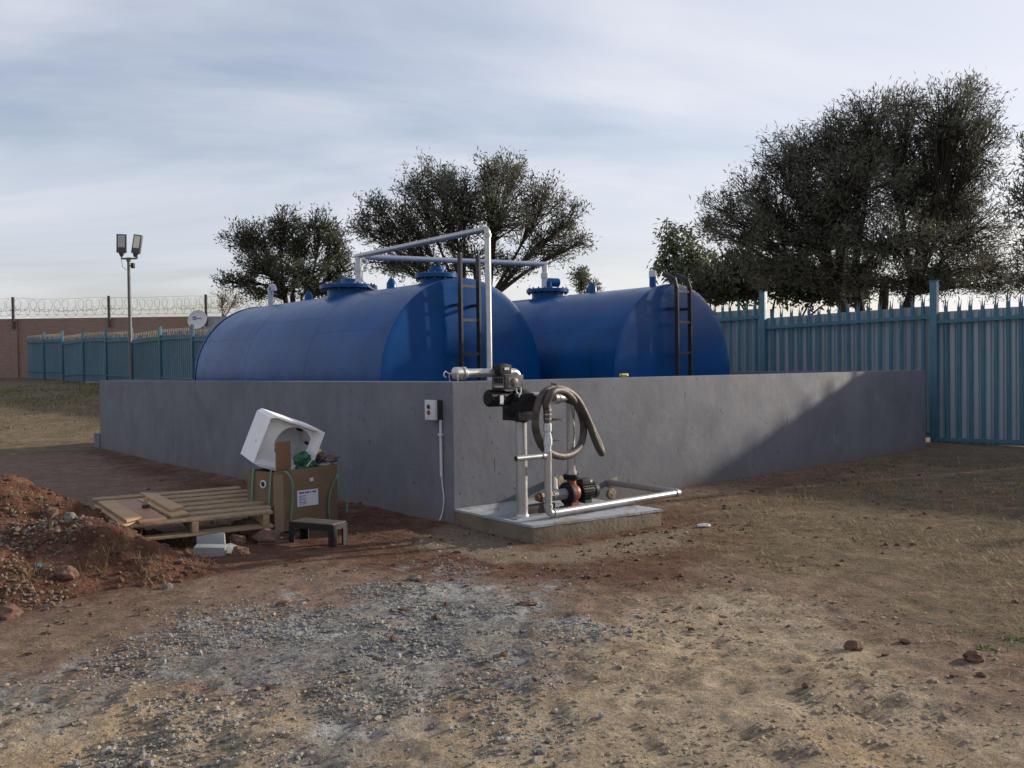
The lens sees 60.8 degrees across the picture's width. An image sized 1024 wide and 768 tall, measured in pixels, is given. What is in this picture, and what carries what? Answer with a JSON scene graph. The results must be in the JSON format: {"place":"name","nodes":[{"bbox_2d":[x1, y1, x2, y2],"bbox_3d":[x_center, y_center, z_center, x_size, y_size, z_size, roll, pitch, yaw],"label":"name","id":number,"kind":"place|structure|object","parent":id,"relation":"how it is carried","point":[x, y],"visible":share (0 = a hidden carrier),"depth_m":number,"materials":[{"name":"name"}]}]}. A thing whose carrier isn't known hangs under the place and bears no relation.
{"place":"outdoors","nodes":[
{"label":"outdoors","id":0,"kind":"place"},
{"bbox_2d":[0,381,123,459],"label":"field grass","id":1,"kind":"structure","parent":0,"point":[60,398],"depth_m":29.05,"materials":[{"name":"beige plant"}]},
{"bbox_2d":[0,555,743,767],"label":"gravel","id":2,"kind":"structure","parent":0,"point":[183,694],"depth_m":3.85,"materials":[{"name":"grey gravel"}]},
{"bbox_2d":[0,378,1023,767],"bbox_3d":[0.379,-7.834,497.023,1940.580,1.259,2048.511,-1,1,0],"label":"ground","id":3,"kind":"structure","parent":0,"point":[62,468],"depth_m":4.41,"materials":[{"name":"brown soil"}]},
{"bbox_2d":[0,603,23,619],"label":"rock","id":4,"kind":"object","parent":3,"relation":"on","point":[10,611],"visible":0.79,"depth_m":4.78,"materials":[{"name":"stone"}]},
{"bbox_2d":[0,480,139,611],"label":"heap gravel","id":5,"kind":"structure","parent":3,"relation":"on","point":[49,548],"depth_m":5.67,"materials":[{"name":"grey gravel"}]},
{"bbox_2d":[0,475,217,604],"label":"heap crumbs","id":6,"kind":"object","parent":3,"relation":"on","point":[120,579],"visible":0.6,"depth_m":5.71,"materials":[{"name":"brown soil"}]},
{"bbox_2d":[0,474,219,607],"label":"soil heap","id":7,"kind":"object","parent":3,"relation":"on","point":[152,546],"visible":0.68,"depth_m":5.69,"materials":[{"name":"brown soil"}]},
{"bbox_2d":[43,506,58,517],"bbox_3d":[-3.301,0.921,6.254,0.109,0.091,0.099,-1,1,0],"label":"rock","id":8,"kind":"object","parent":7,"relation":"on","point":[49,512],"visible":0.9,"depth_m":6.22,"materials":[{"name":"brown stone"}]},
{"bbox_2d":[54,565,78,579],"bbox_3d":[-2.748,1.171,5.381,0.136,0.111,0.120,-1,1,0],"label":"rock","id":9,"kind":"object","parent":7,"relation":"on","point":[65,572],"visible":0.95,"depth_m":5.35,"materials":[{"name":"stone"}]},
{"bbox_2d":[63,512,77,520],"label":"rock","id":10,"kind":"object","parent":7,"relation":"on","point":[69,516],"visible":0.86,"depth_m":5.95,"materials":[{"name":"grey stone"}]},
{"bbox_2d":[0,487,210,600],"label":"heap straw","id":11,"kind":"object","parent":7,"relation":"on","point":[139,557],"visible":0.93,"depth_m":5.70,"materials":[{"name":"brown plant"}]},
{"bbox_2d":[92,486,273,539],"bbox_3d":[-2.691,1.044,7.111,1.243,0.213,1.125,-1,1,-31],"label":"wooden pallet","id":12,"kind":"object","parent":7,"relation":"on","point":[215,503],"visible":0.65,"depth_m":7.00,"materials":[{"name":"brown wood"}]},
{"bbox_2d":[94,505,136,525],"bbox_3d":[-3.005,0.997,6.674,0.164,0.074,0.796,-2,1,-39],"label":"pine board","id":13,"kind":"object","parent":12,"relation":"on","point":[110,515],"visible":0.4,"depth_m":6.57,"materials":[{"name":"beige wood"}]},
{"bbox_2d":[97,500,141,521],"bbox_3d":[-3.007,0.971,6.697,0.126,0.075,0.770,-2,1,-40],"label":"pine board","id":14,"kind":"object","parent":13,"relation":"on","point":[120,511],"visible":1,"depth_m":6.66,"materials":[{"name":"beige wood"}]},
{"bbox_2d":[117,500,166,523],"bbox_3d":[-2.913,0.987,6.786,0.204,0.079,0.798,-2,1,-40],"label":"plywood sheet","id":15,"kind":"object","parent":12,"relation":"on","point":[149,515],"visible":0.76,"depth_m":6.70,"materials":[{"name":"beige wood"}]},
{"bbox_2d":[142,498,149,507],"bbox_3d":[-2.874,0.932,6.852,0.056,0.077,0.045,-1,1,-31],"label":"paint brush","id":16,"kind":"object","parent":15,"relation":"on","point":[145,505],"visible":1,"depth_m":6.84,"materials":[{"name":"brown wood"}]},
{"bbox_2d":[137,498,188,517],"bbox_3d":[-2.775,0.978,6.941,0.147,0.075,0.748,-2,1,-42],"label":"pine board","id":17,"kind":"object","parent":12,"relation":"on","point":[172,514],"visible":0.69,"depth_m":6.76,"materials":[{"name":"beige wood"}]},
{"bbox_2d":[140,492,183,511],"bbox_3d":[-2.827,0.945,7.058,0.121,0.076,0.760,-2,1,-39],"label":"pine board","id":18,"kind":"object","parent":17,"relation":"on","point":[165,503],"visible":1,"depth_m":6.99,"materials":[{"name":"beige wood"}]},
{"bbox_2d":[116,234,142,379],"bbox_3d":[-16.324,-3.026,37.422,1.145,6.796,0.305,-1,1,0],"label":"light pole","id":19,"kind":"object","parent":3,"relation":"on","point":[121,244],"visible":0.99,"depth_m":37.37,"materials":[{"name":"black metal"}]},
{"bbox_2d":[0,294,302,377],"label":"brick wall","id":20,"kind":"structure","parent":3,"relation":"on","point":[15,333],"depth_m":49.94,"materials":[{"name":"brick"}]},
{"bbox_2d":[188,310,206,330],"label":"satellite dish","id":21,"kind":"object","parent":20,"relation":"attached to","point":[197,318],"visible":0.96,"depth_m":42.02,"materials":[{"name":"white"}]},
{"bbox_2d":[162,582,173,588],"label":"rock","id":22,"kind":"object","parent":3,"relation":"on","point":[167,585],"visible":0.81,"depth_m":5.36,"materials":[{"name":"grey stone"}]},
{"bbox_2d":[194,544,226,556],"bbox_3d":[-2.211,1.230,6.402,0.224,0.105,0.114,-1,1,-9],"label":"concrete brick","id":23,"kind":"object","parent":3,"relation":"on","point":[213,550],"visible":0.63,"depth_m":6.35,"materials":[{"name":"grey concrete"}]},
{"bbox_2d":[196,532,225,543],"bbox_3d":[-2.264,1.185,6.571,0.209,0.130,0.092,-1,1,-14],"label":"concrete brick","id":24,"kind":"object","parent":3,"relation":"on","point":[217,538],"visible":0.54,"depth_m":6.55,"materials":[{"name":"grey concrete"}]},
{"bbox_2d":[208,286,247,315],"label":"bare tree","id":25,"kind":"object","parent":3,"relation":"on","point":[233,302],"visible":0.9,"depth_m":58.01,"materials":[{"name":"brown plant"}]},
{"bbox_2d":[225,543,236,554],"bbox_3d":[-2.111,1.233,6.442,0.096,0.087,0.140,0,1,38],"label":"concrete brick","id":26,"kind":"object","parent":3,"relation":"on","point":[229,548],"visible":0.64,"depth_m":6.42,"materials":[{"name":"grey concrete"}]},
{"bbox_2d":[228,534,247,544],"bbox_3d":[-2.131,1.222,6.779,0.141,0.121,0.126,-1,1,0],"label":"rock","id":27,"kind":"object","parent":3,"relation":"on","point":[235,539],"visible":0.77,"depth_m":6.74,"materials":[{"name":"brown stone"}]},
{"bbox_2d":[232,546,249,555],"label":"rock","id":28,"kind":"object","parent":3,"relation":"on","point":[239,551],"visible":0.94,"depth_m":6.36,"materials":[{"name":"stone"}]},
{"bbox_2d":[231,518,251,532],"bbox_3d":[-2.246,1.205,7.348,0.240,0.153,0.213,-1,1,0],"label":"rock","id":29,"kind":"object","parent":3,"relation":"on","point":[240,522],"visible":0.25,"depth_m":7.32,"materials":[{"name":"brown stone"}]},
{"bbox_2d":[236,520,269,538],"bbox_3d":[-2.095,1.198,7.094,0.286,0.191,0.234,-1,1,0],"label":"rock","id":30,"kind":"object","parent":3,"relation":"on","point":[249,534],"visible":0.26,"depth_m":7.00,"materials":[{"name":"brown stone"}]},
{"bbox_2d":[252,528,281,544],"bbox_3d":[-1.907,1.205,6.827,0.204,0.153,0.198,0,1,22],"label":"rock","id":31,"kind":"object","parent":3,"relation":"on","point":[266,536],"visible":0.84,"depth_m":6.76,"materials":[{"name":"brown stone"}]},
{"bbox_2d":[275,600,290,606],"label":"rock","id":32,"kind":"object","parent":3,"relation":"on","point":[284,602],"visible":0.81,"depth_m":4.94,"materials":[{"name":"brown stone"}]},
{"bbox_2d":[209,202,364,305],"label":"wattle tree","id":33,"kind":"object","parent":3,"relation":"on","point":[294,245],"visible":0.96,"depth_m":45.30,"materials":[{"name":"green plant"}]},
{"bbox_2d":[247,464,347,532],"bbox_3d":[-1.849,0.959,7.599,0.390,0.531,0.857,0,1,32],"label":"cardboard box","id":34,"kind":"object","parent":3,"relation":"on","point":[288,496],"visible":0.81,"depth_m":7.38,"materials":[{"name":"brown cardboard"}]},
{"bbox_2d":[240,408,324,470],"bbox_3d":[-2.015,0.525,7.665,0.619,0.624,0.498,-1,1,-31],"label":"polystyrene tray","id":35,"kind":"object","parent":34,"relation":"on","point":[268,429],"visible":0.76,"depth_m":7.55,"materials":[{"name":"white plastic"}]},
{"bbox_2d":[275,441,290,471],"bbox_3d":[-1.909,0.700,7.290,0.024,0.441,0.150,0,1,32],"label":"wooden plank","id":36,"kind":"object","parent":34,"relation":"in","point":[283,455],"visible":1,"depth_m":7.28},
{"bbox_2d":[293,451,315,468],"bbox_3d":[-1.801,0.685,7.597,0.195,0.213,0.199,-1,1,0],"label":"plastic bag","id":37,"kind":"object","parent":34,"relation":"in","point":[301,459],"visible":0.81,"depth_m":7.53,"materials":[{"name":"green plastic"}]},
{"bbox_2d":[306,449,321,466],"bbox_3d":[-1.718,0.639,7.571,0.038,0.144,0.174,0,1,31],"label":"stick","id":38,"kind":"object","parent":34,"relation":"in","point":[319,450],"visible":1,"depth_m":7.59,"materials":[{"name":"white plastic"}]},
{"bbox_2d":[316,461,330,465],"bbox_3d":[-1.686,0.700,7.782,0.150,0.079,0.124,-1,1,-19],"label":"crumpled rubbish","id":39,"kind":"object","parent":34,"relation":"in","point":[325,463],"visible":0.55,"depth_m":7.74,"materials":[{"name":"grey paper"}]},
{"bbox_2d":[316,453,339,463],"bbox_3d":[-1.672,0.661,7.798,0.264,0.105,0.202,-1,1,0],"label":"crumpled rubbish","id":40,"kind":"object","parent":34,"relation":"in","point":[330,458],"visible":0.73,"depth_m":7.73,"materials":[{"name":"brown paper"}]},
{"bbox_2d":[315,452,324,459],"bbox_3d":[-1.724,0.639,7.721,0.138,0.077,0.130,-1,1,-14],"label":"crumpled rubbish","id":41,"kind":"object","parent":40,"relation":"on","point":[319,456],"visible":0.67,"depth_m":7.68,"materials":[{"name":"brown paper"}]},
{"bbox_2d":[289,518,347,546],"bbox_3d":[-1.512,1.160,6.809,0.430,0.186,0.178,0,1,26],"label":"step stool","id":42,"kind":"object","parent":3,"relation":"on","point":[305,525],"visible":0.97,"depth_m":6.76,"materials":[{"name":"grey plastic"}]},
{"bbox_2d":[406,574,421,580],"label":"rock","id":43,"kind":"object","parent":3,"relation":"on","point":[413,577],"visible":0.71,"depth_m":5.49,"materials":[{"name":"grey stone"}]},
{"bbox_2d":[337,145,597,291],"bbox_3d":[-1.689,-4.832,35.886,10.850,9.951,4.794,-1,1,8],"label":"wattle tree","id":44,"kind":"object","parent":3,"relation":"on","point":[463,213],"visible":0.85,"depth_m":35.66,"materials":[{"name":"green plant"}]},
{"bbox_2d":[94,370,925,523],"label":"bund wall","id":45,"kind":"structure","parent":3,"relation":"on","point":[381,440],"depth_m":9.58,"materials":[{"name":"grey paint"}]},
{"bbox_2d":[425,400,442,419],"bbox_3d":[-0.688,0.225,7.615,0.100,0.174,0.154,-2,1,-41],"label":"switch box","id":46,"kind":"object","parent":45,"relation":"attached to","point":[433,409],"visible":1,"depth_m":7.57,"materials":[{"name":"white plastic"}]},
{"bbox_2d":[438,420,444,520],"bbox_3d":[-0.616,0.751,7.588,0.040,0.878,0.062,-2,1,-41],"label":"conduit","id":47,"kind":"object","parent":45,"relation":"attached to","point":[440,434],"visible":1,"depth_m":7.58,"materials":[{"name":"white plastic"}]},
{"bbox_2d":[619,373,628,376],"bbox_3d":[1.162,-0.089,9.056,0.107,0.039,0.064,-1,1,-27],"label":"plastic scrap","id":48,"kind":"object","parent":45,"relation":"on","point":[624,375],"visible":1,"depth_m":9.04,"materials":[{"name":"yellow plastic"}]},
{"bbox_2d":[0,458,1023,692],"bbox_3d":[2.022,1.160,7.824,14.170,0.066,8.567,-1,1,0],"label":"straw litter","id":49,"kind":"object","parent":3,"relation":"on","point":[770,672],"visible":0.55,"depth_m":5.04,"materials":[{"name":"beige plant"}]},
{"bbox_2d":[0,531,1023,767],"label":"clay clods","id":50,"kind":"object","parent":3,"relation":"on","point":[610,753],"visible":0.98,"depth_m":3.39,"materials":[{"name":"brown soil"}]},
{"bbox_2d":[6,452,1020,690],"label":"soil crumbs","id":51,"kind":"object","parent":3,"relation":"on","point":[804,685],"visible":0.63,"depth_m":5.72,"materials":[{"name":"brown soil"}]},
{"bbox_2d":[26,280,1023,445],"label":"palisade fence","id":52,"kind":"object","parent":3,"relation":"on","point":[970,361],"visible":0.45,"depth_m":15.06,"materials":[{"name":"teal metal"}]},
{"bbox_2d":[516,601,536,605],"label":"rock","id":53,"kind":"object","parent":3,"relation":"on","point":[527,603],"visible":1,"depth_m":4.89,"materials":[{"name":"brown stone"}]},
{"bbox_2d":[455,498,662,543],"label":"concrete plinth","id":54,"kind":"structure","parent":3,"relation":"on","point":[533,530],"depth_m":7.07,"materials":[{"name":"grey concrete"}]},
{"bbox_2d":[498,422,544,519],"bbox_3d":[0.072,0.674,7.081,0.300,0.796,0.240,-2,1,-41],"label":"pump pedestal","id":55,"kind":"object","parent":54,"relation":"on","point":[521,474],"visible":0.8,"depth_m":7.02,"materials":[{"name":"silver metal"}]},
{"bbox_2d":[483,364,538,422],"bbox_3d":[0.038,0.073,7.017,0.220,0.474,0.614,0,1,43],"label":"fuel pump","id":56,"kind":"object","parent":55,"relation":"on","point":[517,404],"visible":0.91,"depth_m":6.91,"materials":[{"name":"black metal"}]},
{"bbox_2d":[443,367,520,390],"bbox_3d":[-0.226,-0.027,6.860,0.777,0.220,0.113,-2,1,-41],"label":"inlet pipe","id":57,"kind":"object","parent":56,"relation":"attached to","point":[461,373],"visible":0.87,"depth_m":6.75,"materials":[{"name":"silver metal"}]},
{"bbox_2d":[528,502,554,513],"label":"support block","id":58,"kind":"structure","parent":54,"relation":"on","point":[539,508],"depth_m":7.18,"materials":[{"name":"grey concrete"}]},
{"bbox_2d":[514,409,681,517],"bbox_3d":[0.885,0.606,7.590,0.942,0.874,2.351,0,1,22],"label":"discharge pipe","id":59,"kind":"object","parent":54,"relation":"on","point":[661,493],"visible":0.98,"depth_m":7.05,"materials":[{"name":"silver metal"}]},
{"bbox_2d":[531,383,604,459],"bbox_3d":[0.445,0.311,7.250,0.272,0.658,1.010,0,1,37],"label":"fuel hose","id":60,"kind":"object","parent":59,"relation":"attached to","point":[559,393],"visible":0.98,"depth_m":7.16,"materials":[{"name":"rubber"}]},
{"bbox_2d":[565,261,605,293],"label":"wattle tree","id":61,"kind":"object","parent":3,"relation":"on","point":[580,275],"visible":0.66,"depth_m":52.09,"materials":[{"name":"green plant"}]},
{"bbox_2d":[646,217,722,285],"bbox_3d":[6.609,-3.041,32.917,3.124,6.436,3.111,-1,1,0],"label":"gum tree","id":62,"kind":"object","parent":3,"relation":"on","point":[675,263],"visible":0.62,"depth_m":32.66,"materials":[{"name":"green plant"}]},
{"bbox_2d":[697,523,710,526],"bbox_3d":[1.593,1.170,7.243,0.120,0.028,0.081,-1,1,0],"label":"plastic bottle","id":63,"kind":"object","parent":3,"relation":"on","point":[702,525],"visible":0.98,"depth_m":7.22,"materials":[{"name":"white plastic"}]},
{"bbox_2d":[679,243,876,317],"bbox_3d":[7.654,-1.778,25.315,5.978,4.685,3.251,-1,1,0],"label":"shrub","id":64,"kind":"object","parent":3,"relation":"on","point":[716,292],"visible":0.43,"depth_m":24.63,"materials":[{"name":"green plant"}]},
{"bbox_2d":[843,640,863,650],"bbox_3d":[1.593,1.228,4.081,0.094,0.067,0.076,-1,1,0],"label":"rock","id":65,"kind":"object","parent":3,"relation":"on","point":[853,645],"visible":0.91,"depth_m":4.06,"materials":[{"name":"brown stone"}]},
{"bbox_2d":[689,66,1022,312],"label":"karee tree","id":66,"kind":"object","parent":3,"relation":"on","point":[933,201],"visible":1,"depth_m":20.38,"materials":[{"name":"green plant"}]},
{"bbox_2d":[927,629,976,647],"bbox_3d":[2.094,1.220,4.184,0.245,0.059,0.226,-2,1,-38],"label":"dry tuft","id":67,"kind":"object","parent":3,"relation":"on","point":[951,638],"visible":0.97,"depth_m":4.17,"materials":[{"name":"beige plant"}]},
{"bbox_2d":[962,650,985,662],"bbox_3d":[2.067,1.220,3.902,0.100,0.065,0.077,-1,1,0],"label":"rock","id":68,"kind":"object","parent":3,"relation":"on","point":[973,656],"visible":0.92,"depth_m":3.88,"materials":[{"name":"brown stone"}]},
{"bbox_2d":[965,643,1007,653],"bbox_3d":[2.207,1.233,4.068,0.182,0.039,0.191,0,1,41],"label":"weed","id":69,"kind":"object","parent":3,"relation":"on","point":[987,646],"visible":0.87,"depth_m":4.08,"materials":[{"name":"green plant"}]},
{"bbox_2d":[987,125,1023,301],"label":"karee tree","id":70,"kind":"object","parent":3,"relation":"on","point":[1018,285],"visible":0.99,"depth_m":17.30,"materials":[{"name":"green plant"}]},
{"bbox_2d":[999,633,1023,644],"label":"weed","id":71,"kind":"object","parent":3,"relation":"on","point":[1001,636],"visible":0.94,"depth_m":4.19,"materials":[{"name":"green plant"}]},
{"bbox_2d":[0,0,1023,318],"label":"sky","id":72,"kind":"structure","parent":0,"point":[161,121],"materials":[{"name":"white"}]},
{"bbox_2d":[605,447,1023,640],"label":"dry grass","id":73,"kind":"structure","parent":0,"point":[937,532],"depth_m":7.01,"materials":[{"name":"beige plant"}]},
{"bbox_3d":[0.508,1.051,7.434,0.208,0.020,0.210,-1,1,0],"label":"pump packing","id":74,"kind":"object","parent":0,"visible":0},
{"bbox_2d":[559,474,599,506],"bbox_3d":[0.588,0.902,7.502,0.365,0.274,0.192,-2,1,-41],"label":"circulation pump","id":75,"kind":"object","parent":74,"relation":"on","point":[584,490],"visible":0.96,"depth_m":7.43,"materials":[{"name":"red paint"}]},
{"bbox_2d":[535,477,568,501],"bbox_3d":[0.403,0.922,7.737,0.264,0.092,1.218,-1,1,9],"label":"pipe","id":76,"kind":"object","parent":75,"relation":"attached to","point":[559,494],"visible":0.88,"depth_m":7.29,"materials":[{"name":"silver metal"}]},
{"bbox_2d":[552,397,576,474],"bbox_3d":[0.421,0.420,7.361,0.292,0.698,0.091,-2,1,-39],"label":"riser pipe","id":77,"kind":"object","parent":75,"relation":"on","point":[570,422],"visible":0.49,"depth_m":7.39,"materials":[{"name":"silver metal"}]},
{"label":"bund floor","id":78,"kind":"structure","parent":0,"visible":0},
{"bbox_2d":[194,253,539,380],"bbox_3d":[-2.517,-0.167,13.775,2.660,3.284,6.280,-2,1,-41],"label":"storage tank","id":79,"kind":"object","parent":78,"relation":"on","point":[431,326],"visible":0.5,"depth_m":11.85,"materials":[{"name":"blue paint"}]},
{"bbox_2d":[354,225,548,380],"bbox_3d":[-0.156,-0.637,13.373,3.252,2.856,3.354,-2,1,-41],"label":"overhead pipe","id":80,"kind":"object","parent":79,"relation":"attached to","point":[487,261],"visible":0.82,"depth_m":12.59,"materials":[{"name":"silver metal"}]},
{"bbox_2d":[512,271,729,378],"bbox_3d":[0.488,-0.199,15.006,2.660,3.223,6.280,-2,1,-41],"label":"storage tank","id":81,"kind":"object","parent":78,"relation":"on","point":[654,330],"visible":0.32,"depth_m":12.70,"materials":[{"name":"blue paint"}]}
]}

